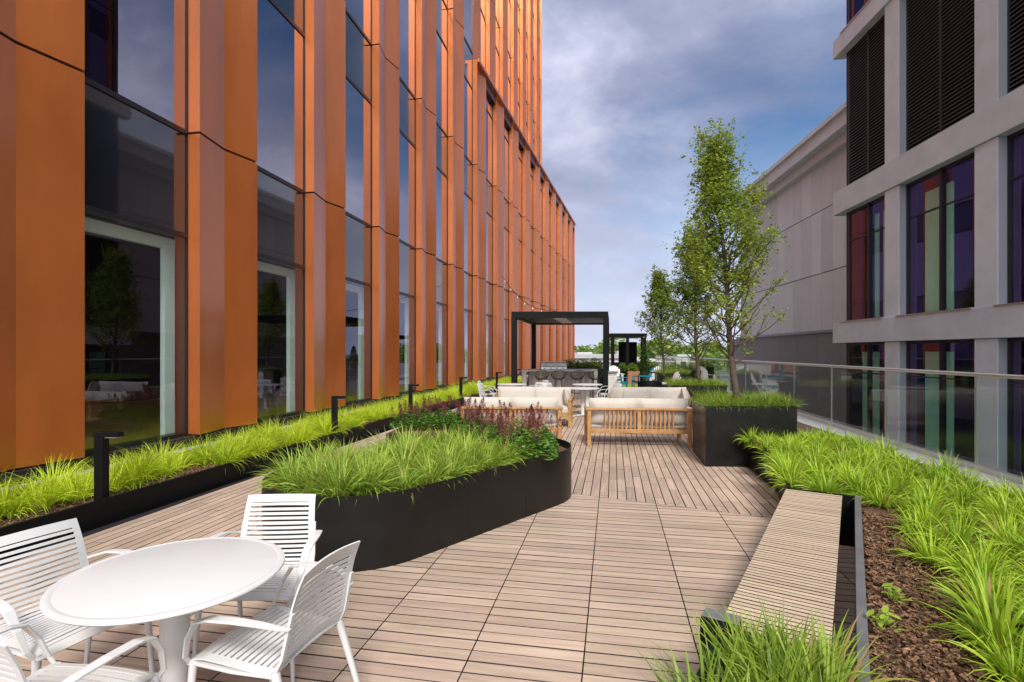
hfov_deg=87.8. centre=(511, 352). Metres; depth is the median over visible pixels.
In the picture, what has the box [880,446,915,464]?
grass clump
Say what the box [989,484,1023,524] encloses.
grass clump
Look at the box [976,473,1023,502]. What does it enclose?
grass clump
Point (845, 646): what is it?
grass clump
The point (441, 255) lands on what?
window
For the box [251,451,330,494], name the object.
grass clump
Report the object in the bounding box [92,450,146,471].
grass clump
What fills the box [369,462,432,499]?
grass clump
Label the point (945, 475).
grass clump
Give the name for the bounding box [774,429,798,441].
grass clump
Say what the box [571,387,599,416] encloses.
round table
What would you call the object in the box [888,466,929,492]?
grass clump
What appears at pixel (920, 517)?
grass clump
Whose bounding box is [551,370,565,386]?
bar stool
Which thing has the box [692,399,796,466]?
box planter
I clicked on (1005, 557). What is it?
grass clump
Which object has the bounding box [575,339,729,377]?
distant woods
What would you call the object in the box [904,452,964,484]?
grass clump
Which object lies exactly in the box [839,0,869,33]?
window
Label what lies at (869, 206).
window
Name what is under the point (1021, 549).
grass clump
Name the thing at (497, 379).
bollard light
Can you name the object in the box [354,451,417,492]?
grass clump
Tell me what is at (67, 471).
grass clump
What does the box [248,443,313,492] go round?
grass clump
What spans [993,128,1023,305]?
window
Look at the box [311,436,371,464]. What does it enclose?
grass clump
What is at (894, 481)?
grass clump
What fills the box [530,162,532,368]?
window
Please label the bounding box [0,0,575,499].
office building
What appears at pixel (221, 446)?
grass clump
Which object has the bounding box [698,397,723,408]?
grass clump
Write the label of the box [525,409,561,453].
astilbe plant
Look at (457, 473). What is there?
grass clump
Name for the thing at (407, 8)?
window
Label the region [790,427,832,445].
grass clump
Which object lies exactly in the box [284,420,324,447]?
grass clump
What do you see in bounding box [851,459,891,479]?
grass clump
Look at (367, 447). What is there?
grass clump
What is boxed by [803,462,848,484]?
grass clump
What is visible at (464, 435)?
grass clump
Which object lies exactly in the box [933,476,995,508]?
grass clump
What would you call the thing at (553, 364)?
gas grill
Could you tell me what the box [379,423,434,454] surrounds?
grass clump
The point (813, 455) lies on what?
grass clump
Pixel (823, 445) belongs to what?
grass clump
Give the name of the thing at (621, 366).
shrub
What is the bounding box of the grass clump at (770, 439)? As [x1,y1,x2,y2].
[753,431,783,451]
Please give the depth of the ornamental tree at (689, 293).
13.35 m
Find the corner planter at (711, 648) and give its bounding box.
[694,631,815,681]
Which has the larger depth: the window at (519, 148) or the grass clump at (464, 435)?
the window at (519, 148)
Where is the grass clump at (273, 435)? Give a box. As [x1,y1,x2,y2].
[257,425,292,446]
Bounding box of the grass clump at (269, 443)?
[247,433,284,452]
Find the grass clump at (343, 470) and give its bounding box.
[301,451,383,496]
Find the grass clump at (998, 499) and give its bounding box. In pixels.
[967,482,1023,513]
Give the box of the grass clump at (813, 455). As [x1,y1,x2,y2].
[797,442,841,466]
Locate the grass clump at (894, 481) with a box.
[859,463,920,497]
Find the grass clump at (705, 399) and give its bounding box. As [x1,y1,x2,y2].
[693,388,725,405]
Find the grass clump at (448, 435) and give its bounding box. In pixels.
[421,426,464,446]
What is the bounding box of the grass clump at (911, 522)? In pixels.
[884,501,947,540]
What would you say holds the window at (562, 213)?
in the office building at (218, 218)
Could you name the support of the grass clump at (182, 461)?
on the garden bed at (89, 513)
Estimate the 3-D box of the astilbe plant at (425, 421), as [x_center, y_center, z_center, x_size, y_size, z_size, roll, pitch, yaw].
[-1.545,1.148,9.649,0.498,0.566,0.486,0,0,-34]
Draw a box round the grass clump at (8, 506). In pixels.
[0,468,54,518]
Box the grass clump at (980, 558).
[909,530,1023,586]
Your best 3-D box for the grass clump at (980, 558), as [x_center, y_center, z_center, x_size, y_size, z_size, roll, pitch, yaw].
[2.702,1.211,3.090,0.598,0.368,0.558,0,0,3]
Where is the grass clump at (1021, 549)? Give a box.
[986,512,1023,566]
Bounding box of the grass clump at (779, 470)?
[759,452,818,485]
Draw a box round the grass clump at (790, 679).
[679,641,850,681]
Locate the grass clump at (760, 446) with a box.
[743,433,781,455]
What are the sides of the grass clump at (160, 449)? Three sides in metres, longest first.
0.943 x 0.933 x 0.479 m
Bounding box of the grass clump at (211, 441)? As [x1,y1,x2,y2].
[194,432,239,452]
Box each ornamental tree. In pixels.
[634,263,685,370]
[660,219,734,380]
[662,115,789,403]
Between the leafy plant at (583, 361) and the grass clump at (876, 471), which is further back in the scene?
the leafy plant at (583, 361)
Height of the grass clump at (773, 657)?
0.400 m
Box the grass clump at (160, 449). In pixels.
[134,436,194,464]
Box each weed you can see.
[867,605,904,631]
[881,583,910,602]
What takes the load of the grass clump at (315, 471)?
in the oval planter at (387, 528)
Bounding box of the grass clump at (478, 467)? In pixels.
[449,448,495,474]
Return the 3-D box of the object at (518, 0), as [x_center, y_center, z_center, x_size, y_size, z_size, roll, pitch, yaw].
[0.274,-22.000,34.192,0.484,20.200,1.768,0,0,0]
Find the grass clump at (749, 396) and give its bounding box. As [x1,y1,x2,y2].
[736,390,766,405]
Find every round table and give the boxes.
[39,537,284,681]
[497,383,526,385]
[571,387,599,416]
[572,383,601,409]
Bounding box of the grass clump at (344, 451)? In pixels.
[319,439,366,461]
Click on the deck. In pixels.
(512, 602)
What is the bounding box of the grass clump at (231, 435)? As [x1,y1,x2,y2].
[207,425,249,441]
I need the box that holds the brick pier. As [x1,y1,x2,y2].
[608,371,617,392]
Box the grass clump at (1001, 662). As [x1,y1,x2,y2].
[939,619,1023,681]
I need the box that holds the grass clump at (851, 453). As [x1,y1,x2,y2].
[825,444,872,462]
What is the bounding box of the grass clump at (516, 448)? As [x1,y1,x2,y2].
[487,435,537,462]
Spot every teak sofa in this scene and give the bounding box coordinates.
[459,397,562,438]
[494,386,573,427]
[584,398,691,447]
[607,387,691,407]
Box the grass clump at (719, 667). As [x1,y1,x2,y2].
[629,605,789,681]
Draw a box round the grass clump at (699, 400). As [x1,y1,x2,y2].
[691,395,715,403]
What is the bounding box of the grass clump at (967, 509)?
[931,497,996,519]
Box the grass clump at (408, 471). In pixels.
[385,457,431,486]
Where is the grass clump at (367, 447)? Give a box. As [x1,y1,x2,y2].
[350,439,387,459]
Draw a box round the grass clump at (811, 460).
[798,449,829,470]
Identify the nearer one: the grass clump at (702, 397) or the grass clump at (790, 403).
the grass clump at (790, 403)
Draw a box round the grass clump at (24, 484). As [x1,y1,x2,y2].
[0,469,62,496]
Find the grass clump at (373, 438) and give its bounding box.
[363,427,407,454]
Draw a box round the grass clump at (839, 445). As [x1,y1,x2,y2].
[828,437,849,452]
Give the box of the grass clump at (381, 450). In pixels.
[357,438,403,459]
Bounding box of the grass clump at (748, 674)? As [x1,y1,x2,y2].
[686,664,764,681]
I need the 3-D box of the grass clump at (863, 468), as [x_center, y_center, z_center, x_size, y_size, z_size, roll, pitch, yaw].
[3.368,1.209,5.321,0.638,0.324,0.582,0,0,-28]
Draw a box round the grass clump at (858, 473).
[823,463,892,491]
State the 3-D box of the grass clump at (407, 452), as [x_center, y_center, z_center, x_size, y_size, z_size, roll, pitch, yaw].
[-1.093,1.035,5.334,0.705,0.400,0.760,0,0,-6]
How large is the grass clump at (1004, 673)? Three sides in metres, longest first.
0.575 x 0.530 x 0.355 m
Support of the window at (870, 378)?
in the grey building at (928, 201)
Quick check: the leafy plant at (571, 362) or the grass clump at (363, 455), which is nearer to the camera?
the grass clump at (363, 455)
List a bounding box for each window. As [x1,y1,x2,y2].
[81,0,187,455]
[255,0,304,422]
[344,0,371,404]
[398,0,415,394]
[435,0,447,387]
[463,0,472,382]
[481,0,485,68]
[485,93,492,378]
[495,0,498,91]
[503,121,508,375]
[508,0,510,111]
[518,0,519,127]
[518,143,521,373]
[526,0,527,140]
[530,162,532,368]
[533,0,533,150]
[539,0,539,161]
[540,178,542,366]
[548,192,549,360]
[556,203,556,360]
[562,213,562,359]
[568,222,568,359]
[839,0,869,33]
[840,195,884,321]
[848,342,884,434]
[895,152,973,316]
[906,339,973,456]
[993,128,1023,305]
[1007,337,1023,473]
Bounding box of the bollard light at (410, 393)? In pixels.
[408,384,418,411]
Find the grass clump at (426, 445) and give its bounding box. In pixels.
[398,433,451,453]
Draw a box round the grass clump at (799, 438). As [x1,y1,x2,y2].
[782,430,810,444]
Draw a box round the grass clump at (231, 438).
[210,429,250,445]
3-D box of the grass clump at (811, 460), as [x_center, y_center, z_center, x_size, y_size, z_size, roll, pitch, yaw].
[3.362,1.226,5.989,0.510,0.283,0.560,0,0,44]
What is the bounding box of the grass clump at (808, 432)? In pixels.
[797,427,822,437]
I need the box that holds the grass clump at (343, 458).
[316,451,358,465]
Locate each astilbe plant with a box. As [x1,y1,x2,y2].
[389,400,417,429]
[403,402,421,425]
[412,395,433,418]
[414,400,440,429]
[429,398,447,425]
[433,395,451,421]
[436,396,468,428]
[444,396,482,435]
[449,396,465,424]
[453,399,491,441]
[455,397,497,434]
[463,398,484,426]
[482,402,532,447]
[485,405,516,444]
[489,412,525,459]
[497,400,539,436]
[516,406,558,460]
[520,406,555,443]
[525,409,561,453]
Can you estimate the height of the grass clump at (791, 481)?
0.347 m
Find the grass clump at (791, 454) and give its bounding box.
[757,445,810,467]
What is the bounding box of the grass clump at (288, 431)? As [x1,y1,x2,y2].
[273,424,305,439]
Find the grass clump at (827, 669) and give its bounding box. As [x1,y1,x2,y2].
[719,617,888,681]
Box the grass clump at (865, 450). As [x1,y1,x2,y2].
[839,442,891,461]
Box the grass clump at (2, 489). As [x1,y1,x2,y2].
[0,471,28,510]
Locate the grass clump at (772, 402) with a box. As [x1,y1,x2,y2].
[752,391,789,409]
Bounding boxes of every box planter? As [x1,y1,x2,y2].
[654,373,688,386]
[667,384,726,407]
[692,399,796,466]
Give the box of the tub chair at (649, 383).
[638,372,661,386]
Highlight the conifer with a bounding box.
[637,345,651,380]
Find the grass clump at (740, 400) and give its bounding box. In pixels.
[730,394,751,404]
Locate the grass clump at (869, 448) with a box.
[844,440,888,457]
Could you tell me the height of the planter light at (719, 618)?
0.186 m
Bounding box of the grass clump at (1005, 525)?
[963,505,1023,539]
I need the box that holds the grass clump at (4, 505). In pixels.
[0,492,16,522]
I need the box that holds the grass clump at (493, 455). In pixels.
[458,437,524,473]
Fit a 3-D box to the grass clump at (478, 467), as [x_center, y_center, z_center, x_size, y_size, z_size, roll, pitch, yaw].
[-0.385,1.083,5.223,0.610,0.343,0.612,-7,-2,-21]
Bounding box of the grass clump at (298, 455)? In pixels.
[266,439,336,473]
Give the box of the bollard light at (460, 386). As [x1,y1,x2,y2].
[459,377,466,397]
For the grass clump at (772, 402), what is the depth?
7.95 m
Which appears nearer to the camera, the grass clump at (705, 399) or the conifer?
the grass clump at (705, 399)
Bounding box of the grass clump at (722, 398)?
[706,390,734,401]
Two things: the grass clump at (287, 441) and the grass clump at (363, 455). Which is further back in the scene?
the grass clump at (287, 441)
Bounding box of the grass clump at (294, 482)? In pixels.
[271,453,356,495]
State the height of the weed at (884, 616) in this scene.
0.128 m
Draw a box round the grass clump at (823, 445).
[811,439,835,455]
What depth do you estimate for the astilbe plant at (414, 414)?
9.96 m
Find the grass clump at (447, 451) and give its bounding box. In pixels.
[416,437,469,472]
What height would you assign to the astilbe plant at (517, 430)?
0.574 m
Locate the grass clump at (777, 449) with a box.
[770,436,805,454]
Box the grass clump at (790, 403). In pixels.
[770,390,806,409]
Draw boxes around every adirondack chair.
[609,366,622,380]
[617,376,627,386]
[631,367,653,386]
[650,366,660,380]
[662,372,680,383]
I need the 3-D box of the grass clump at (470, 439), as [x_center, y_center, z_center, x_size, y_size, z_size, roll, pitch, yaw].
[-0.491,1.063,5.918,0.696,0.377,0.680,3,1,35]
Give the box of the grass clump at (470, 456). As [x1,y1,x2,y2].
[448,437,497,469]
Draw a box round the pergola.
[511,311,608,396]
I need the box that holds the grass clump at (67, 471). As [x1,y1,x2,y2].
[1,454,93,495]
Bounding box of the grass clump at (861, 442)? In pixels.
[844,436,878,453]
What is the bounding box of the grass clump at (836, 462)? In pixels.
[821,452,860,476]
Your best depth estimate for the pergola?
17.00 m
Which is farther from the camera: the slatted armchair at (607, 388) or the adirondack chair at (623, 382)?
the adirondack chair at (623, 382)
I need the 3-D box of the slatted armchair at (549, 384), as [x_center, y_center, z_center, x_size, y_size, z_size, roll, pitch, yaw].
[1.185,1.281,14.779,0.557,0.844,0.614,0,0,39]
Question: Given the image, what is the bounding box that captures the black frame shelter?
[609,333,646,380]
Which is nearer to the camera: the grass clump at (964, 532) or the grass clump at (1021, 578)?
the grass clump at (1021, 578)
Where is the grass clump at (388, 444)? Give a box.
[368,437,412,459]
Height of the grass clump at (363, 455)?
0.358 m
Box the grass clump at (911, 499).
[888,486,942,514]
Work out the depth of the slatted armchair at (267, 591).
3.16 m
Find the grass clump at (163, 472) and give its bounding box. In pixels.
[138,452,189,481]
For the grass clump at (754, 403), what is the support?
in the box planter at (715, 441)
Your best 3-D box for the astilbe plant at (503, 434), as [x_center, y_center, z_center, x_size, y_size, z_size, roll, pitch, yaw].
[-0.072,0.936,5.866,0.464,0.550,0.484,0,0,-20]
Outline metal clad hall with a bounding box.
[728,102,845,424]
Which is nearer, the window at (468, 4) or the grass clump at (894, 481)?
the grass clump at (894, 481)
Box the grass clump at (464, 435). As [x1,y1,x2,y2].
[440,428,484,443]
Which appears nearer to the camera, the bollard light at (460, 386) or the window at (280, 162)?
the window at (280, 162)
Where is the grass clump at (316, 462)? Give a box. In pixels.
[286,449,341,471]
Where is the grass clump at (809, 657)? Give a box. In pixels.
[722,626,871,681]
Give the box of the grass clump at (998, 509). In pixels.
[964,489,1023,527]
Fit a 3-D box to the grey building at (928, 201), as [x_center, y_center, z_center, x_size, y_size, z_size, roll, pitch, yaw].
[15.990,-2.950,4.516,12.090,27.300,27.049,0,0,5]
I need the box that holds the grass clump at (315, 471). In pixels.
[284,456,345,493]
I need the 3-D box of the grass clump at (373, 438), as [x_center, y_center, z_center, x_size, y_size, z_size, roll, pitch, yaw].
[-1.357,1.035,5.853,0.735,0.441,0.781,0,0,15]
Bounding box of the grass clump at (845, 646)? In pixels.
[733,603,918,681]
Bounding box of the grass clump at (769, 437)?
[756,430,784,443]
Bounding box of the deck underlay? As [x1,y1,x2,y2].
[0,409,696,681]
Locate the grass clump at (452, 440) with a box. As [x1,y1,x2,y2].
[432,430,477,448]
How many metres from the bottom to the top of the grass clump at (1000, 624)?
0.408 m
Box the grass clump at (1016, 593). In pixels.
[994,573,1023,615]
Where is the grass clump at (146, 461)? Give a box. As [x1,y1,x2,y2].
[116,452,170,477]
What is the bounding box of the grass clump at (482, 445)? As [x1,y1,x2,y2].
[463,439,503,454]
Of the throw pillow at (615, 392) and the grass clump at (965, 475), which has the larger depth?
the throw pillow at (615, 392)
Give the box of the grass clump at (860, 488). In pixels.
[828,463,899,500]
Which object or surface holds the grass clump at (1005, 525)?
on the raised garden bed at (915, 653)
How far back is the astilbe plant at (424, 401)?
10.42 m
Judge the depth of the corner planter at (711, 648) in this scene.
2.23 m
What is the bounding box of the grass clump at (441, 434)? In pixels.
[422,427,455,442]
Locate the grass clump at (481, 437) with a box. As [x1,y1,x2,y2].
[459,419,494,442]
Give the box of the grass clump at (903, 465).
[881,454,925,477]
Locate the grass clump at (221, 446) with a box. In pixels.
[192,433,244,458]
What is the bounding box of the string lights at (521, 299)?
[502,276,549,310]
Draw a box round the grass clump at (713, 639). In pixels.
[683,597,827,676]
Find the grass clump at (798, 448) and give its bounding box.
[775,441,815,459]
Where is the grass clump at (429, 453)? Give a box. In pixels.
[401,446,456,474]
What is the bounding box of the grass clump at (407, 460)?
[367,439,433,479]
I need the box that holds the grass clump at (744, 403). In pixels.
[726,398,755,411]
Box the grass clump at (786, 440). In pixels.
[767,431,809,449]
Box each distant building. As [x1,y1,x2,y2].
[575,352,638,361]
[575,354,617,361]
[615,351,690,369]
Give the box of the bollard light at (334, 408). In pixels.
[331,396,345,432]
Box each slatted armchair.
[0,518,154,673]
[0,624,166,681]
[182,540,360,681]
[192,494,322,681]
[477,380,496,395]
[477,383,496,396]
[543,383,551,386]
[596,383,621,397]
[599,380,620,396]
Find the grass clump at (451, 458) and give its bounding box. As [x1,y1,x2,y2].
[424,441,484,474]
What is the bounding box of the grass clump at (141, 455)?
[110,438,170,466]
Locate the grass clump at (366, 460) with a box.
[341,449,389,472]
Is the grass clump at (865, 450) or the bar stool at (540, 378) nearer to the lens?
the grass clump at (865, 450)
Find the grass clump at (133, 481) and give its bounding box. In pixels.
[109,453,164,488]
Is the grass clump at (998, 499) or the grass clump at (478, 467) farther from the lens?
the grass clump at (478, 467)
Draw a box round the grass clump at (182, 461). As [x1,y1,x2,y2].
[151,444,199,471]
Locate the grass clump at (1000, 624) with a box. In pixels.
[902,570,1023,668]
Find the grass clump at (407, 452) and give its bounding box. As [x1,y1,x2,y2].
[379,440,427,465]
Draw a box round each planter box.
[617,370,626,381]
[627,371,639,384]
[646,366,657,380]
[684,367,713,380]
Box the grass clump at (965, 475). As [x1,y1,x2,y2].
[936,462,996,493]
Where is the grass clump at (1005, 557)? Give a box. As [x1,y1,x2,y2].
[952,532,1023,573]
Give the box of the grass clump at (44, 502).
[0,470,82,514]
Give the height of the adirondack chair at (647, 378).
1.011 m
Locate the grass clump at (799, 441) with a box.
[783,432,812,448]
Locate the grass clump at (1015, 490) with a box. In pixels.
[990,476,1023,507]
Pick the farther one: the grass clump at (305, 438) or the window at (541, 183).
the window at (541, 183)
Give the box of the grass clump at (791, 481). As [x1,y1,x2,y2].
[768,462,819,493]
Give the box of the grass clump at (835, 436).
[818,427,851,444]
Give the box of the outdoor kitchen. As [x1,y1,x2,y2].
[522,369,597,397]
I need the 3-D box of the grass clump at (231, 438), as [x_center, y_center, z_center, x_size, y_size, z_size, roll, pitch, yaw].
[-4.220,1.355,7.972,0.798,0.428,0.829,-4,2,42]
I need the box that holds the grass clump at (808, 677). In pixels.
[751,647,872,681]
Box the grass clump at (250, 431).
[234,422,269,439]
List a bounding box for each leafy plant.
[564,359,578,368]
[573,358,592,368]
[588,357,602,368]
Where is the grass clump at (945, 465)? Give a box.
[915,450,980,480]
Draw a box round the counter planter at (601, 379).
[570,368,602,392]
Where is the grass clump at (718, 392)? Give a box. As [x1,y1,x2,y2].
[703,388,732,399]
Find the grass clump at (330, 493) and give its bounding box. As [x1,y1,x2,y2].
[296,454,380,511]
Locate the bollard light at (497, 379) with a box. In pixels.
[496,372,501,388]
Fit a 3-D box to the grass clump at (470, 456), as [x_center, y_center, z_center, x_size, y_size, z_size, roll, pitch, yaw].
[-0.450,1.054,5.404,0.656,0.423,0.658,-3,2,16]
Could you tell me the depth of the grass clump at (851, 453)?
6.29 m
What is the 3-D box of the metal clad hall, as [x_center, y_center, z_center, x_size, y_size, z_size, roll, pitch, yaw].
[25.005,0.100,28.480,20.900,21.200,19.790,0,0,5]
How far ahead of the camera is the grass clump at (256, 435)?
8.39 m
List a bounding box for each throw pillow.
[563,389,571,405]
[609,387,624,397]
[681,388,690,406]
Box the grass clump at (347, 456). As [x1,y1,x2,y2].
[304,437,379,475]
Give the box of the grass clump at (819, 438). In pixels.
[803,431,834,448]
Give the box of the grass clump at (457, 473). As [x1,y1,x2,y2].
[416,451,477,487]
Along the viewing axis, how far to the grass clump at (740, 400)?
8.18 m
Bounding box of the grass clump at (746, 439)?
[735,426,764,443]
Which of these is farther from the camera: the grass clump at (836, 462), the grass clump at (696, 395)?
the grass clump at (696, 395)
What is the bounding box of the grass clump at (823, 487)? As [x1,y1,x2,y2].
[787,467,869,498]
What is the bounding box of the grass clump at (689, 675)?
[634,638,778,681]
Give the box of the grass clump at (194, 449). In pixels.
[175,435,214,463]
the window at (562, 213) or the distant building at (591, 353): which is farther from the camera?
the distant building at (591, 353)
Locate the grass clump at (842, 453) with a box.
[818,442,870,465]
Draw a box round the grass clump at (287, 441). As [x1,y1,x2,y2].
[268,427,300,448]
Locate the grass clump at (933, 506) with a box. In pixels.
[884,483,970,525]
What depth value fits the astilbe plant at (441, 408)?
10.47 m
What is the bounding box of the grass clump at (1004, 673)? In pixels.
[972,654,1023,681]
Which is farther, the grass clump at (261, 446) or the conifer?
the conifer
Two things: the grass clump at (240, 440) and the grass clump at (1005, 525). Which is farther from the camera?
the grass clump at (240, 440)
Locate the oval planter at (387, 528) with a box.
[262,434,570,572]
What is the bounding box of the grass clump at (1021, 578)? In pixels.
[991,549,1023,602]
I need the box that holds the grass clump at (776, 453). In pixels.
[753,443,805,466]
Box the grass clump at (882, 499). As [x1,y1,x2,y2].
[849,475,914,510]
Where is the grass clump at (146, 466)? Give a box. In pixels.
[109,440,178,482]
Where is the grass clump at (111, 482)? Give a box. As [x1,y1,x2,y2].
[67,455,144,492]
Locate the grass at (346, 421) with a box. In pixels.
[245,367,779,439]
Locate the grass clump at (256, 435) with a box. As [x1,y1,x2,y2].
[240,429,268,442]
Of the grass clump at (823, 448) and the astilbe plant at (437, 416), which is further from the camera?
the astilbe plant at (437, 416)
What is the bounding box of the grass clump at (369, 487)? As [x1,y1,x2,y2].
[327,449,411,500]
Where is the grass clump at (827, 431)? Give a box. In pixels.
[808,422,840,438]
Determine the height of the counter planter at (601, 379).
1.020 m
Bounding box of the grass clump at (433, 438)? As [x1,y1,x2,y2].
[413,430,449,446]
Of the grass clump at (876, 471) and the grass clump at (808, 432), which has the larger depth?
the grass clump at (808, 432)
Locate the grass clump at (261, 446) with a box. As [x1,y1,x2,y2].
[238,433,280,458]
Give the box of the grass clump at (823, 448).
[803,437,840,460]
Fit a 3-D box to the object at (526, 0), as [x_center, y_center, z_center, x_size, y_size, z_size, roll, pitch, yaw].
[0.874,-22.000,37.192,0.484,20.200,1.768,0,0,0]
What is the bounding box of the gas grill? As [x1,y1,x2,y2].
[540,361,566,368]
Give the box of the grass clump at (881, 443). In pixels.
[862,433,910,458]
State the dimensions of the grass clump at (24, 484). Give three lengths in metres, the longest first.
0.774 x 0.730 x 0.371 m
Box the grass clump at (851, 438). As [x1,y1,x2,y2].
[833,429,863,444]
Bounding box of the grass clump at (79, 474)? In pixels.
[51,460,114,487]
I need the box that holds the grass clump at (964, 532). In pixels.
[899,508,1019,552]
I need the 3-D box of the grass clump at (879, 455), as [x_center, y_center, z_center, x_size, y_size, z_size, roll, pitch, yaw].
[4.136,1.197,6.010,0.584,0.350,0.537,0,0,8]
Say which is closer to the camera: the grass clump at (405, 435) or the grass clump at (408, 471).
the grass clump at (408, 471)
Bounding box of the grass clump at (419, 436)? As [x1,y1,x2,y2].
[396,426,438,446]
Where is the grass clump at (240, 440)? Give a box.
[214,429,267,452]
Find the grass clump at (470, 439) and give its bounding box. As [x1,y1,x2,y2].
[449,429,490,448]
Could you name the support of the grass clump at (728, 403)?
in the box planter at (715, 441)
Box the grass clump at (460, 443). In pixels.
[437,423,499,462]
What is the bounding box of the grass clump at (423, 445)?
[397,438,451,465]
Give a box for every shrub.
[618,363,626,369]
[626,363,638,370]
[648,360,658,366]
[657,362,684,369]
[683,360,713,366]
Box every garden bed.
[0,377,527,559]
[748,415,1023,681]
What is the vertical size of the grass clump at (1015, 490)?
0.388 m
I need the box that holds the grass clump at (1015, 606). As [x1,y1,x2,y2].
[1001,589,1023,644]
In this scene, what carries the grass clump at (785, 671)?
in the corner planter at (711, 648)
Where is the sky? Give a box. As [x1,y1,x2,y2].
[542,0,845,350]
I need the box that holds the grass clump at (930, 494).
[895,482,957,506]
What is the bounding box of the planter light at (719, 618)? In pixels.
[700,607,743,654]
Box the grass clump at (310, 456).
[295,439,345,459]
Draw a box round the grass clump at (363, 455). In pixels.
[346,446,383,470]
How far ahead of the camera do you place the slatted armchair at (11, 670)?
2.02 m
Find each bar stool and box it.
[534,370,548,386]
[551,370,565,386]
[570,370,584,395]
[588,370,602,397]
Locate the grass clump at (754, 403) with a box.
[740,398,773,407]
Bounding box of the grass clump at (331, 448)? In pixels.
[290,439,359,469]
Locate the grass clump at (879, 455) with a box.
[853,445,901,473]
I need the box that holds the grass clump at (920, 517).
[889,498,963,530]
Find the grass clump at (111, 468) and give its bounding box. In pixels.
[73,455,130,482]
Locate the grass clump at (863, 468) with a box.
[817,458,876,485]
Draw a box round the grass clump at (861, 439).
[843,433,879,447]
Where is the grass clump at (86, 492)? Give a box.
[33,468,122,503]
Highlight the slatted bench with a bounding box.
[727,489,841,654]
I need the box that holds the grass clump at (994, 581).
[932,550,1023,597]
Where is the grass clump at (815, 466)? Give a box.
[793,453,842,479]
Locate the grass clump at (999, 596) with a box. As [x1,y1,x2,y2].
[910,551,1023,649]
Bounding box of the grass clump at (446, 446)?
[420,433,473,466]
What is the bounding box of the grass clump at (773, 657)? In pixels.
[683,607,879,681]
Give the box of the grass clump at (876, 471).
[855,460,897,483]
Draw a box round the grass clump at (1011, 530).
[966,513,1023,556]
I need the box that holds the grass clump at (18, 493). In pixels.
[0,472,60,505]
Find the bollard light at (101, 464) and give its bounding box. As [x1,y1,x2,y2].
[94,431,123,500]
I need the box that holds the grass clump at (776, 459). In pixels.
[753,451,812,477]
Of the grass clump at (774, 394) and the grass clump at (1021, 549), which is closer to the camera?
the grass clump at (1021, 549)
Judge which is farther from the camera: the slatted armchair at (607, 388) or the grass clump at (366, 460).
the slatted armchair at (607, 388)
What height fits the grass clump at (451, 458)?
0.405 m
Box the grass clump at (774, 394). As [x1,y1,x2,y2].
[760,391,792,402]
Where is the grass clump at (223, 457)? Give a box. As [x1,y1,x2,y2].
[188,432,256,473]
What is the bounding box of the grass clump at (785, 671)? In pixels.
[692,618,851,681]
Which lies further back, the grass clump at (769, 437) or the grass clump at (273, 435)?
the grass clump at (273, 435)
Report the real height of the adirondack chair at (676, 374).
1.011 m
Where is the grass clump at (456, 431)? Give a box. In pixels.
[442,427,474,443]
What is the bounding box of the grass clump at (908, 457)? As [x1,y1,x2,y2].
[885,449,938,472]
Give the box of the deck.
[0,386,855,681]
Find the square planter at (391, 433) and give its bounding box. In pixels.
[386,423,489,444]
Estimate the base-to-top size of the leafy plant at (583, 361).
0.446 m
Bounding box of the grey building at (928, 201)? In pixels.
[833,0,1023,476]
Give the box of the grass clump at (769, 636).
[710,591,837,676]
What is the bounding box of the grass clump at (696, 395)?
[685,384,714,401]
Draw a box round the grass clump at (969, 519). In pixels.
[930,501,998,530]
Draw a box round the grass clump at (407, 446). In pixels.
[380,431,439,461]
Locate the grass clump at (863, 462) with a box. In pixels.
[832,444,886,472]
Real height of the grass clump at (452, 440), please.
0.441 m
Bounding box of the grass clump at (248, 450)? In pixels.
[221,433,271,462]
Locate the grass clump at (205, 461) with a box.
[175,439,230,464]
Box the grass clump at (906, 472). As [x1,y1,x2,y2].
[886,457,930,483]
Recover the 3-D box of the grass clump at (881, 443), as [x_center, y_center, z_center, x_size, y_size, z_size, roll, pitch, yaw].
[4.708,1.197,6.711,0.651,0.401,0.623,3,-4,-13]
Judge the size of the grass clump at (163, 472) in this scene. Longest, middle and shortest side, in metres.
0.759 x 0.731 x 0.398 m
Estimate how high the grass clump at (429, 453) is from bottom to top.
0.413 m
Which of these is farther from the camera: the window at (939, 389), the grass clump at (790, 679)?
the window at (939, 389)
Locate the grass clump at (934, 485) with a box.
[904,474,956,498]
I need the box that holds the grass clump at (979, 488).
[945,474,1010,502]
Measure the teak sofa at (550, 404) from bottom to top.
0.866 m
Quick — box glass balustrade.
[655,355,1023,484]
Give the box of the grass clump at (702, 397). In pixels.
[690,389,714,401]
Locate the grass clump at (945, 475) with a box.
[922,467,974,492]
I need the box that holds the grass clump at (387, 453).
[357,441,407,466]
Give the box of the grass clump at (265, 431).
[247,421,284,437]
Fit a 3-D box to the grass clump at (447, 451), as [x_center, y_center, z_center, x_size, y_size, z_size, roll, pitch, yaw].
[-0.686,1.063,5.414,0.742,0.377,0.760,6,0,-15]
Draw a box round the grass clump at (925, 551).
[883,519,979,577]
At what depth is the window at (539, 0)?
43.88 m
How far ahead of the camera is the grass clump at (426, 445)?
5.73 m
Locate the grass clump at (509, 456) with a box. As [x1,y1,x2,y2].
[481,431,530,464]
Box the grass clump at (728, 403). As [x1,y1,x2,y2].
[707,389,740,409]
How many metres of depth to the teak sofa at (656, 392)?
12.62 m
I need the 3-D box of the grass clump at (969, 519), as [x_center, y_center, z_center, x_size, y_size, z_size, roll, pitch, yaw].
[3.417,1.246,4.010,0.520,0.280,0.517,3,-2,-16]
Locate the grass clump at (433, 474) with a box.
[410,452,461,483]
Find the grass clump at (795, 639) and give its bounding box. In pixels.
[721,608,872,681]
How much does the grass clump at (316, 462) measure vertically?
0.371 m

